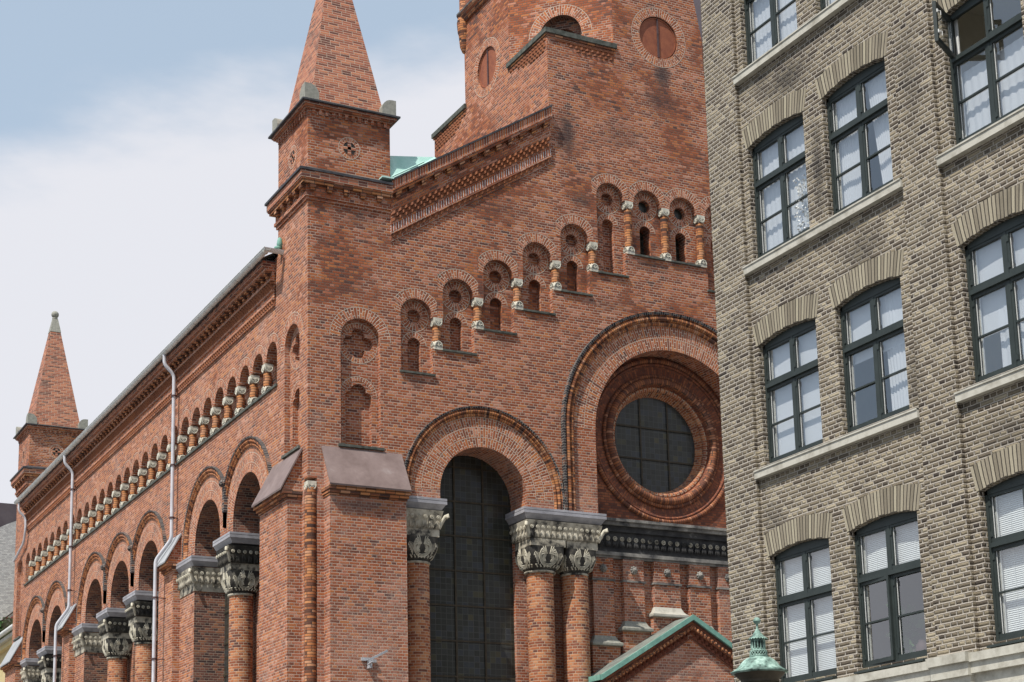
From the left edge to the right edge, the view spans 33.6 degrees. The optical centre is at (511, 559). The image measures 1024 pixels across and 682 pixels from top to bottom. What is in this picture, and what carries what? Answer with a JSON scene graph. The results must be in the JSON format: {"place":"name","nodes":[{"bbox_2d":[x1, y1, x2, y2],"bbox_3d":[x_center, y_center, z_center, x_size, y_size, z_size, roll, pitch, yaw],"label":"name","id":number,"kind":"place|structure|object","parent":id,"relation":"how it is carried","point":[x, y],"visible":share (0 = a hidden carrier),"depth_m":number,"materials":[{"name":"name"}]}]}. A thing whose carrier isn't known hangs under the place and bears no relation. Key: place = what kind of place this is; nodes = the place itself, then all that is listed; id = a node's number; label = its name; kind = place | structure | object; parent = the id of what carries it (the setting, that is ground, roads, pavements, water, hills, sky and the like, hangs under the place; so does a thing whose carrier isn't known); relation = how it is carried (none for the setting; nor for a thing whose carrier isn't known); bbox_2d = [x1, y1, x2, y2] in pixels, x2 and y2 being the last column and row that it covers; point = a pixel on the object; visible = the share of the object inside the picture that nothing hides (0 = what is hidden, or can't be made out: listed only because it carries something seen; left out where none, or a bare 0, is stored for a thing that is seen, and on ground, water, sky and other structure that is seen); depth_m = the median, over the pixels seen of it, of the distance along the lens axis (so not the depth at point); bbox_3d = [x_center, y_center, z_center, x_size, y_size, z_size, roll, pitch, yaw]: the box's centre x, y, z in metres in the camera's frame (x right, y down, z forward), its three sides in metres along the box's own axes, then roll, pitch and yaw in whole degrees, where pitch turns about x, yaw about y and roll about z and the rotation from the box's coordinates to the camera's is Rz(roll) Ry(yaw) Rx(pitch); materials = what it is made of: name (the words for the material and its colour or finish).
{"place":"outdoors","nodes":[
{"label":"outdoors","id":0,"kind":"place"},
{"bbox_2d":[0,612,12,681],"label":"yellow house","id":1,"kind":"structure","parent":0,"point":[6,641],"depth_m":69.30,"materials":[{"name":"paint"}]},
{"bbox_2d":[0,617,12,639],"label":"balcony plant","id":2,"kind":"object","parent":1,"relation":"on","point":[6,634],"visible":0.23,"depth_m":70.62,"materials":[{"name":"green plant"}]},
{"bbox_2d":[0,0,464,503],"label":"sky","id":3,"kind":"structure","parent":0,"point":[139,162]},
{"bbox_2d":[693,0,1023,681],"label":"apartment house","id":4,"kind":"structure","parent":0,"point":[855,504],"depth_m":23.84,"materials":[{"name":"brown brick"}]},
{"bbox_2d":[744,0,795,64],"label":"window","id":5,"kind":"structure","parent":4,"relation":"in","point":[748,4],"depth_m":27.05,"materials":[{"name":"green paint"}]},
{"bbox_2d":[753,0,796,58],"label":"curtain","id":6,"kind":"object","parent":4,"relation":"hanging from","point":[787,25],"visible":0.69,"depth_m":26.87,"materials":[{"name":"white fabric"}]},
{"bbox_2d":[752,115,809,257],"bbox_3d":[4.185,-5.690,26.017,0.420,2.030,1.420,5,-13,-27],"label":"window","id":7,"kind":"structure","parent":4,"relation":"in","point":[779,134],"depth_m":26.16,"materials":[{"name":"green paint"}]},
{"bbox_2d":[761,124,809,250],"bbox_3d":[4.266,-5.728,26.068,0.024,1.980,1.420,5,-13,-27],"label":"curtain","id":8,"kind":"object","parent":4,"relation":"hanging from","point":[795,145],"visible":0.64,"depth_m":26.19,"materials":[{"name":"white fabric"}]},
{"bbox_2d":[762,320,822,467],"bbox_3d":[4.262,-2.484,25.378,0.420,2.050,1.420,5,-13,-27],"label":"window","id":9,"kind":"structure","parent":4,"relation":"in","point":[792,390],"depth_m":25.50,"materials":[{"name":"green paint"}]},
{"bbox_2d":[793,174,808,232],"bbox_3d":[4.498,-5.317,25.645,0.424,1.038,0.448,5,-13,-27],"label":"potted plant","id":10,"kind":"object","parent":4,"relation":"on","point":[805,215],"visible":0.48,"depth_m":25.61,"materials":[{"name":"white plant"}]},
{"bbox_2d":[774,539,836,681],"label":"window","id":11,"kind":"structure","parent":4,"relation":"in","point":[809,593],"depth_m":24.83,"materials":[{"name":"green paint"}]},
{"bbox_2d":[820,0,829,10],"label":"window","id":12,"kind":"structure","parent":4,"relation":"in","point":[823,3],"depth_m":25.42,"materials":[{"name":"green paint"}]},
{"bbox_2d":[836,90,861,206],"bbox_3d":[4.973,-6.008,24.746,0.024,1.980,0.710,5,-13,-27],"label":"curtain","id":13,"kind":"object","parent":4,"relation":"hanging from","point":[849,154],"visible":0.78,"depth_m":24.80,"materials":[{"name":"white fabric"}]},
{"bbox_2d":[826,60,892,214],"bbox_3d":[5.057,-6.036,24.388,0.420,2.030,1.420,5,-13,-27],"label":"window","id":14,"kind":"structure","parent":4,"relation":"in","point":[856,83],"depth_m":24.52,"materials":[{"name":"green paint"}]},
{"bbox_2d":[839,278,908,437],"bbox_3d":[5.134,-2.830,23.749,0.420,2.050,1.420,5,-13,-27],"label":"window","id":15,"kind":"structure","parent":4,"relation":"in","point":[865,332],"depth_m":23.91,"materials":[{"name":"green paint"}]},
{"bbox_2d":[866,70,892,183],"bbox_3d":[5.307,-6.141,24.122,0.025,1.980,0.690,5,-13,-27],"label":"curtain","id":16,"kind":"object","parent":4,"relation":"hanging from","point":[876,89],"visible":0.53,"depth_m":24.19,"materials":[{"name":"white fabric"}]},
{"bbox_2d":[854,511,926,673],"bbox_3d":[5.212,0.425,23.100,0.420,2.130,1.420,5,-13,-27],"label":"window","id":17,"kind":"structure","parent":4,"relation":"in","point":[887,525],"depth_m":23.19,"materials":[{"name":"green paint"}]},
{"bbox_2d":[884,292,908,410],"bbox_3d":[5.395,-2.860,23.450,0.025,1.880,0.650,5,-13,-27],"label":"curtain","id":18,"kind":"object","parent":4,"relation":"hanging from","point":[899,381],"visible":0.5,"depth_m":23.52,"materials":[{"name":"white fabric"}]},
{"bbox_2d":[885,604,924,653],"bbox_3d":[5.427,1.018,23.260,0.552,0.841,0.634,5,-13,-27],"label":"potted plant","id":19,"kind":"object","parent":4,"relation":"in","point":[909,637],"visible":0.59,"depth_m":23.19,"materials":[{"name":"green plant"}]},
{"bbox_2d":[916,639,926,650],"bbox_3d":[5.517,1.208,22.739,0.200,0.260,0.200,5,-13,-27],"label":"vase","id":20,"kind":"object","parent":4,"relation":"on","point":[921,645],"visible":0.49,"depth_m":22.68,"materials":[{"name":"white ceramic"}]},
{"bbox_2d":[932,0,1023,144],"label":"window","id":21,"kind":"structure","parent":4,"relation":"in","point":[987,44],"depth_m":22.32,"materials":[{"name":"green paint"}]},
{"bbox_2d":[962,36,1023,135],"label":"curtain","id":22,"kind":"object","parent":4,"relation":"hanging from","point":[1010,57],"visible":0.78,"depth_m":22.14,"materials":[{"name":"white fabric"}]},
{"bbox_2d":[965,214,1023,387],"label":"window","id":23,"kind":"structure","parent":4,"relation":"in","point":[995,259],"depth_m":21.83,"materials":[{"name":"green paint"}]},
{"bbox_2d":[984,474,1023,647],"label":"window","id":24,"kind":"structure","parent":4,"relation":"in","point":[997,542],"depth_m":21.29,"materials":[{"name":"green paint"}]},
{"bbox_2d":[998,299,1023,366],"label":"curtain","id":25,"kind":"object","parent":4,"relation":"hanging from","point":[1005,347],"visible":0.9,"depth_m":21.64,"materials":[{"name":"white fabric"}]},
{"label":"ground","id":26,"kind":"structure","parent":0,"visible":0},
{"bbox_2d":[0,503,16,631],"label":"house","id":27,"kind":"structure","parent":26,"relation":"on","point":[8,513],"depth_m":84.35,"materials":[{"name":"grey brick"}]},
{"bbox_2d":[0,0,733,681],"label":"church","id":28,"kind":"structure","parent":26,"relation":"on","point":[450,410],"depth_m":41.97,"materials":[{"name":"brick"}]},
{"bbox_2d":[223,593,228,681],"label":"arched window","id":29,"kind":"structure","parent":28,"relation":"in","point":[226,645],"depth_m":45.02,"materials":[{"name":"metal"}]},
{"bbox_2d":[361,650,387,668],"bbox_3d":[-3.023,2.193,37.353,0.530,0.400,0.320,5,-13,-27],"label":"wall bracket","id":30,"kind":"object","parent":28,"relation":"attached to","point":[371,660],"depth_m":37.35,"materials":[{"name":"grey metal"}]},
{"bbox_2d":[429,456,514,681],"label":"arched window","id":31,"kind":"structure","parent":28,"relation":"in","point":[471,568],"depth_m":40.47,"materials":[{"name":"glass"}]},
{"bbox_2d":[595,357,725,527],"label":"rose window","id":32,"kind":"structure","parent":28,"relation":"in","point":[658,429],"depth_m":43.71,"materials":[{"name":"brick"}]},
{"bbox_2d":[731,617,787,681],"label":"street lantern","id":33,"kind":"object","parent":26,"relation":"on","point":[758,665],"visible":1,"depth_m":15.65,"materials":[{"name":"green metal"}]}
]}

